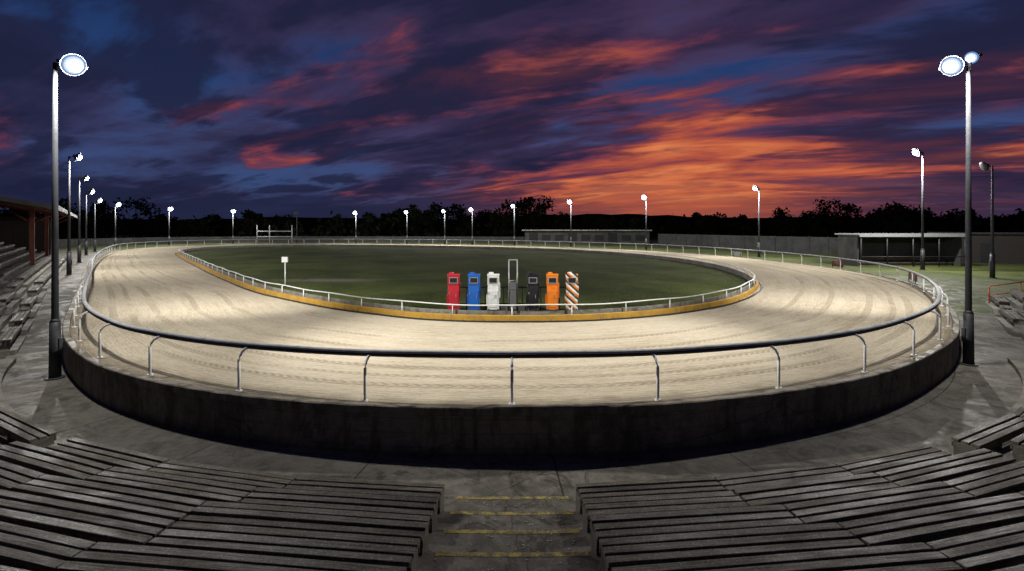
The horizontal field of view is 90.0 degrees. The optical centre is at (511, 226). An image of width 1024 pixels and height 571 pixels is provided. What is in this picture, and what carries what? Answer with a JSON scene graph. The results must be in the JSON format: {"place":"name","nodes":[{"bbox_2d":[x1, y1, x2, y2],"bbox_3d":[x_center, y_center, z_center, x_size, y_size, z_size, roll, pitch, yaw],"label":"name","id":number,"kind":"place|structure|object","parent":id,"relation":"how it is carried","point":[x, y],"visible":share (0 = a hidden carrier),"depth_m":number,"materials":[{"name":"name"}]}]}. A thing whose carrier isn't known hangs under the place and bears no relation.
{"place":"outdoors","nodes":[
{"label":"outdoors","id":0,"kind":"place"},
{"bbox_2d":[70,244,951,404],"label":"racing track","id":1,"kind":"structure","parent":0,"point":[166,289],"depth_m":18.40,"materials":[{"name":"beige sand"}]},
{"bbox_2d":[71,239,950,404],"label":"running rail","id":2,"kind":"object","parent":1,"relation":"on","point":[368,353],"visible":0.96,"depth_m":13.03,"materials":[{"name":"white metal"}]},
{"bbox_2d":[0,235,1023,496],"bbox_3d":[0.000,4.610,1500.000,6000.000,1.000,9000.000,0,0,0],"label":"ground","id":3,"kind":"structure","parent":0,"point":[958,399],"depth_m":12.68,"materials":[{"name":"grey concrete"}]},
{"bbox_2d":[0,242,66,354],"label":"terraced bleacher","id":4,"kind":"object","parent":3,"relation":"on","point":[24,285],"visible":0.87,"depth_m":30.22,"materials":[{"name":"wood"}]},
{"bbox_2d":[0,196,76,265],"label":"grandstand","id":5,"kind":"object","parent":3,"relation":"on","point":[31,233],"visible":0.77,"depth_m":67.66,"materials":[{"name":"red paint"}]},
{"bbox_2d":[44,54,87,380],"bbox_3d":[-15.084,-0.310,17.272,1.084,10.939,0.826,0,0,0],"label":"floodlight pole","id":6,"kind":"object","parent":3,"relation":"on","point":[73,64],"visible":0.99,"depth_m":17.13,"materials":[{"name":"metal"}]},
{"bbox_2d":[66,153,81,274],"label":"floodlight pole","id":7,"kind":"object","parent":3,"relation":"on","point":[78,156],"visible":1,"depth_m":42.95,"materials":[{"name":"metal"}]},
{"bbox_2d":[76,175,88,262],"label":"floodlight pole","id":8,"kind":"object","parent":3,"relation":"on","point":[79,251],"visible":1,"depth_m":57.44,"materials":[{"name":"metal"}]},
{"bbox_2d":[85,188,93,254],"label":"floodlight pole","id":9,"kind":"object","parent":3,"relation":"on","point":[90,191],"visible":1,"depth_m":72.45,"materials":[{"name":"metal"}]},
{"bbox_2d":[93,198,101,251],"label":"floodlight pole","id":10,"kind":"object","parent":3,"relation":"on","point":[98,201],"visible":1,"depth_m":81.93,"materials":[{"name":"metal"}]},
{"bbox_2d":[114,202,120,247],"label":"floodlight pole","id":11,"kind":"object","parent":3,"relation":"on","point":[117,204],"visible":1,"depth_m":94.94,"materials":[{"name":"metal"}]},
{"bbox_2d":[168,207,172,244],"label":"floodlight pole","id":12,"kind":"object","parent":3,"relation":"on","point":[170,209],"visible":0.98,"depth_m":111.91,"materials":[{"name":"metal"}]},
{"bbox_2d":[231,209,235,243],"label":"floodlight pole","id":13,"kind":"object","parent":3,"relation":"on","point":[233,210],"visible":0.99,"depth_m":121.83,"materials":[{"name":"metal"}]},
{"bbox_2d":[257,225,291,242],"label":"scoreboard frame","id":14,"kind":"object","parent":3,"relation":"on","point":[269,231],"visible":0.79,"depth_m":123.92,"materials":[{"name":"grey metal"}]},
{"bbox_2d":[59,236,524,246],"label":"concrete panel fence","id":15,"kind":"object","parent":3,"relation":"on","point":[90,241],"visible":0.75,"depth_m":128.94,"materials":[{"name":"grey concrete"}]},
{"bbox_2d":[294,212,298,242],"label":"floodlight pole","id":16,"kind":"object","parent":3,"relation":"on","point":[296,213],"visible":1,"depth_m":127.90,"materials":[{"name":"metal"}]},
{"bbox_2d":[353,211,356,243],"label":"floodlight pole","id":17,"kind":"object","parent":3,"relation":"on","point":[354,212],"visible":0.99,"depth_m":121.84,"materials":[{"name":"metal"}]},
{"bbox_2d":[404,210,407,243],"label":"floodlight pole","id":18,"kind":"object","parent":3,"relation":"on","point":[405,211],"visible":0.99,"depth_m":119.84,"materials":[{"name":"metal"}]},
{"bbox_2d":[441,209,445,243],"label":"floodlight pole","id":19,"kind":"object","parent":3,"relation":"on","point":[443,210],"visible":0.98,"depth_m":116.41,"materials":[{"name":"metal"}]},
{"bbox_2d":[178,243,754,314],"bbox_3d":[-12.468,3.741,68.319,50.351,0.758,94.676,0,0,-37],"label":"running rail","id":20,"kind":"object","parent":3,"relation":"on","point":[402,301],"visible":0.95,"depth_m":26.00,"materials":[{"name":"white metal"}]},
{"bbox_2d":[183,246,754,310],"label":"infield","id":21,"kind":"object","parent":3,"relation":"on","point":[420,272],"visible":0.56,"depth_m":45.90,"materials":[{"name":"green plant"}]},
{"bbox_2d":[282,257,287,284],"bbox_3d":[-15.600,3.085,35.190,0.400,1.970,0.180,0,0,0],"label":"infield sign","id":22,"kind":"object","parent":21,"relation":"on","point":[284,259],"visible":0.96,"depth_m":35.17,"materials":[{"name":"white metal"}]},
{"bbox_2d":[447,272,460,309],"bbox_3d":[-2.778,3.128,24.417,0.650,1.870,0.686,0,0,-3],"label":"starting trap","id":23,"kind":"object","parent":21,"relation":"on","point":[454,291],"visible":0.91,"depth_m":24.17,"materials":[{"name":"metal"}]},
{"bbox_2d":[180,244,752,314],"bbox_3d":[-12.470,3.880,68.321,50.048,0.432,94.375,0,0,-37],"label":"edge board","id":24,"kind":"object","parent":21,"relation":"on","point":[587,311],"visible":0.72,"depth_m":29.02,"materials":[{"name":"yellow wood"}]},
{"bbox_2d":[177,251,758,320],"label":"yellow inner kerb","id":25,"kind":"structure","parent":21,"relation":"on","point":[753,289],"depth_m":23.51,"materials":[{"name":"paint"}]},
{"bbox_2d":[175,253,762,322],"bbox_3d":[-12.470,4.050,68.321,51.248,0.092,95.575,0,0,-37],"label":"hare rail channel","id":26,"kind":"object","parent":21,"relation":"on","point":[758,291],"visible":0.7,"depth_m":23.32,"materials":[{"name":"metal"}]},
{"bbox_2d":[467,272,480,309],"bbox_3d":[-1.809,3.128,24.417,0.650,1.870,0.686,0,0,-1],"label":"starting trap","id":27,"kind":"object","parent":21,"relation":"on","point":[474,292],"visible":0.88,"depth_m":24.17,"materials":[{"name":"metal"}]},
{"bbox_2d":[486,272,499,310],"bbox_3d":[-0.890,3.128,24.417,0.650,1.870,0.686,0,0,0],"label":"starting trap","id":28,"kind":"object","parent":21,"relation":"on","point":[493,294],"visible":0.94,"depth_m":24.17,"materials":[{"name":"metal"}]},
{"bbox_2d":[263,277,761,320],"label":"grass tufts","id":29,"kind":"object","parent":21,"relation":"on","point":[541,300],"visible":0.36,"depth_m":29.04,"materials":[{"name":"green plant"}]},
{"bbox_2d":[501,259,524,310],"bbox_3d":[0.050,2.819,24.485,1.140,2.478,0.330,0,0,0],"label":"starting gate frame","id":30,"kind":"object","parent":21,"relation":"on","point":[512,287],"visible":0.83,"depth_m":24.37,"materials":[{"name":"grey metal"}]},
{"bbox_2d":[460,287,565,309],"bbox_3d":[0.050,3.495,24.830,6.350,1.125,0.060,0,0,0],"label":"starting trap base","id":31,"kind":"object","parent":21,"relation":"on","point":[503,303],"visible":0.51,"depth_m":24.81,"materials":[{"name":"metal"}]},
{"bbox_2d":[526,272,539,310],"bbox_3d":[0.990,3.128,24.417,0.650,1.870,0.686,0,0,0],"label":"starting trap","id":32,"kind":"object","parent":21,"relation":"on","point":[533,291],"visible":0.88,"depth_m":24.17,"materials":[{"name":"metal"}]},
{"bbox_2d":[545,272,558,310],"bbox_3d":[1.919,3.128,24.417,0.650,1.870,0.686,0,0,2],"label":"starting trap","id":33,"kind":"object","parent":21,"relation":"on","point":[552,294],"visible":0.92,"depth_m":24.17,"materials":[{"name":"metal"}]},
{"bbox_2d":[565,272,578,309],"bbox_3d":[2.848,3.128,24.417,0.650,1.870,0.686,0,0,3],"label":"starting trap","id":34,"kind":"object","parent":21,"relation":"on","point":[572,291],"visible":0.92,"depth_m":24.17,"materials":[{"name":"metal"}]},
{"bbox_2d":[469,208,473,244],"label":"floodlight pole","id":35,"kind":"object","parent":3,"relation":"on","point":[471,209],"visible":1,"depth_m":113.41,"materials":[{"name":"metal"}]},
{"bbox_2d":[62,244,959,455],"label":"concrete retaining wall","id":36,"kind":"structure","parent":3,"relation":"on","point":[502,429],"depth_m":11.90,"materials":[{"name":"black concrete"}]},
{"bbox_2d":[0,195,1023,239],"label":"distant tree line","id":37,"kind":"object","parent":3,"relation":"on","point":[891,218],"visible":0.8,"depth_m":165.82,"materials":[{"name":"black plant"}]},
{"bbox_2d":[0,358,1023,570],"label":"terrace steps","id":38,"kind":"structure","parent":3,"relation":"on","point":[440,540],"depth_m":7.62,"materials":[{"name":"concrete"}]},
{"bbox_2d":[0,565,29,570],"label":"wooden bench","id":39,"kind":"object","parent":38,"relation":"on","point":[4,568],"depth_m":5.42,"materials":[{"name":"wood"}]},
{"bbox_2d":[0,406,56,448],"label":"wooden bench","id":40,"kind":"object","parent":38,"relation":"on","point":[14,427],"visible":0.88,"depth_m":11.29,"materials":[{"name":"wood"}]},
{"bbox_2d":[0,521,406,570],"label":"wooden bench","id":41,"kind":"object","parent":38,"relation":"on","point":[76,554],"visible":1,"depth_m":5.87,"materials":[{"name":"wood"}]},
{"bbox_2d":[0,489,419,570],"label":"wooden bench","id":42,"kind":"object","parent":38,"relation":"on","point":[83,521],"visible":0.73,"depth_m":6.60,"materials":[{"name":"wood"}]},
{"bbox_2d":[0,460,429,555],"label":"wooden bench","id":43,"kind":"object","parent":38,"relation":"on","point":[17,478],"visible":0.72,"depth_m":7.46,"materials":[{"name":"wood"}]},
{"bbox_2d":[0,441,437,532],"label":"wooden bench","id":44,"kind":"object","parent":38,"relation":"on","point":[40,459],"visible":0.53,"depth_m":8.40,"materials":[{"name":"wood"}]},
{"bbox_2d":[46,437,444,513],"bbox_3d":[-5.335,4.704,9.495,8.536,0.462,0.833,0,0,13],"label":"wooden bench","id":45,"kind":"object","parent":38,"relation":"on","point":[113,456],"visible":0.58,"depth_m":9.21,"materials":[{"name":"wood"}]},
{"bbox_2d":[435,496,588,556],"bbox_3d":[0.000,4.191,5.712,2.067,1.569,7.314,0,0,0],"label":"step nosing paint","id":46,"kind":"object","parent":38,"relation":"on","point":[504,554],"visible":1,"depth_m":7.71,"materials":[{"name":"yellow paint"}]},
{"bbox_2d":[576,445,951,513],"bbox_3d":[4.884,4.705,9.353,7.720,0.460,0.765,0,0,-12],"label":"wooden bench","id":47,"kind":"object","parent":38,"relation":"on","point":[875,463],"visible":0.55,"depth_m":9.11,"materials":[{"name":"wood"}]},
{"bbox_2d":[582,448,1015,532],"bbox_3d":[5.231,4.532,8.636,8.435,0.465,0.817,0,0,-13],"label":"wooden bench","id":48,"kind":"object","parent":38,"relation":"on","point":[947,468],"visible":0.56,"depth_m":8.36,"materials":[{"name":"wood"}]},
{"bbox_2d":[590,461,1023,555],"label":"wooden bench","id":49,"kind":"object","parent":38,"relation":"on","point":[1004,480],"visible":0.63,"depth_m":7.47,"materials":[{"name":"wood"}]},
{"bbox_2d":[599,491,1023,570],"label":"wooden bench","id":50,"kind":"object","parent":38,"relation":"on","point":[966,517],"visible":0.76,"depth_m":6.58,"materials":[{"name":"wood"}]},
{"bbox_2d":[611,522,1023,570],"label":"wooden bench","id":51,"kind":"object","parent":38,"relation":"on","point":[948,554],"visible":1,"depth_m":5.87,"materials":[{"name":"wood"}]},
{"bbox_2d":[951,404,1023,454],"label":"wooden bench","id":52,"kind":"object","parent":38,"relation":"on","point":[996,433],"visible":0.87,"depth_m":11.09,"materials":[{"name":"wood"}]},
{"bbox_2d":[993,564,1023,570],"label":"wooden bench","id":53,"kind":"object","parent":38,"relation":"on","point":[1020,567],"depth_m":5.43,"materials":[{"name":"wood"}]},
{"bbox_2d":[1010,433,1023,462],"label":"wooden bench","id":54,"kind":"object","parent":38,"relation":"on","point":[1017,445],"visible":0.92,"depth_m":10.24,"materials":[{"name":"wood"}]},
{"bbox_2d":[511,204,515,244],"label":"floodlight pole","id":55,"kind":"object","parent":3,"relation":"on","point":[512,205],"visible":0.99,"depth_m":109.91,"materials":[{"name":"metal"}]},
{"bbox_2d":[567,200,571,246],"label":"floodlight pole","id":56,"kind":"object","parent":3,"relation":"on","point":[569,201],"visible":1,"depth_m":102.36,"materials":[{"name":"metal"}]},
{"bbox_2d":[522,230,651,244],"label":"clubhouse","id":57,"kind":"structure","parent":3,"relation":"on","point":[622,236],"depth_m":116.00,"materials":[{"name":"concrete"}]},
{"bbox_2d":[529,233,644,242],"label":"windows and doors","id":58,"kind":"structure","parent":57,"relation":"in","point":[612,237],"depth_m":116.09,"materials":[{"name":"black glass"}]},
{"bbox_2d":[641,195,646,249],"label":"floodlight pole","id":59,"kind":"object","parent":3,"relation":"on","point":[643,197],"visible":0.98,"depth_m":88.41,"materials":[{"name":"metal"}]},
{"bbox_2d":[733,251,741,256],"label":"trackside board","id":60,"kind":"object","parent":3,"relation":"on","point":[737,253],"visible":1,"depth_m":67.88,"materials":[{"name":"metal"}]},
{"bbox_2d":[658,233,837,254],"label":"concrete panel fence","id":61,"kind":"object","parent":3,"relation":"on","point":[788,244],"visible":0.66,"depth_m":85.04,"materials":[{"name":"grey concrete"}]},
{"bbox_2d":[753,185,759,256],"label":"floodlight pole","id":62,"kind":"object","parent":3,"relation":"on","point":[755,188],"visible":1,"depth_m":67.93,"materials":[{"name":"metal"}]},
{"bbox_2d":[832,260,842,266],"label":"trackside board","id":63,"kind":"object","parent":3,"relation":"on","point":[835,263],"visible":0.81,"depth_m":49.98,"materials":[{"name":"red paint"}]},
{"bbox_2d":[835,233,964,266],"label":"spectator shelter","id":64,"kind":"object","parent":3,"relation":"on","point":[904,249],"visible":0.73,"depth_m":54.28,"materials":[{"name":"grey metal"}]},
{"bbox_2d":[908,272,916,283],"bbox_3d":[29.181,3.748,37.308,0.091,0.725,1.900,0,0,24],"label":"trackside board","id":65,"kind":"object","parent":3,"relation":"on","point":[910,276],"visible":0.74,"depth_m":37.29,"materials":[{"name":"red metal"}]},
{"bbox_2d":[912,148,924,269],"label":"floodlight pole","id":66,"kind":"object","parent":3,"relation":"on","point":[916,151],"visible":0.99,"depth_m":47.93,"materials":[{"name":"metal"}]},
{"bbox_2d":[938,51,982,366],"bbox_3d":[16.659,-0.642,18.972,1.235,11.604,0.826,0,0,0],"label":"floodlight pole","id":67,"kind":"object","parent":3,"relation":"on","point":[952,65],"visible":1,"depth_m":18.83,"materials":[{"name":"metal"}]},
{"bbox_2d":[979,162,996,278],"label":"floodlight pole","id":68,"kind":"object","parent":3,"relation":"on","point":[984,166],"visible":0.98,"depth_m":40.43,"materials":[{"name":"metal"}]},
{"bbox_2d":[985,289,1023,334],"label":"terraced bleacher","id":69,"kind":"object","parent":3,"relation":"on","point":[1010,310],"visible":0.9,"depth_m":26.70,"materials":[{"name":"wood"}]},
{"bbox_2d":[988,281,1023,302],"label":"orange handrail","id":70,"kind":"object","parent":3,"relation":"on","point":[1020,282],"visible":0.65,"depth_m":29.64,"materials":[{"name":"metal"}]},
{"bbox_2d":[0,0,1023,219],"label":"sky","id":71,"kind":"structure","parent":0,"point":[198,108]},
{"bbox_2d":[59,214,1001,234],"bbox_3d":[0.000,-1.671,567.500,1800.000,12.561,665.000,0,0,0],"label":"background hill","id":72,"kind":"structure","parent":0,"point":[626,217],"depth_m":254.84,"materials":[{"name":"black plant"}]},
{"bbox_2d":[962,234,1023,263],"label":"walls","id":73,"kind":"structure","parent":0,"point":[1008,248],"depth_m":56.49,"materials":[{"name":"grey concrete"}]},
{"bbox_2d":[927,232,1023,234],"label":"roof","id":74,"kind":"structure","parent":73,"relation":"on","point":[1020,233],"depth_m":58.86,"materials":[{"name":"grey metal"}]},
{"bbox_2d":[980,243,990,262],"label":"doors","id":75,"kind":"structure","parent":73,"relation":"attached to","point":[985,250],"depth_m":56.96,"materials":[{"name":"metal"}]}
]}

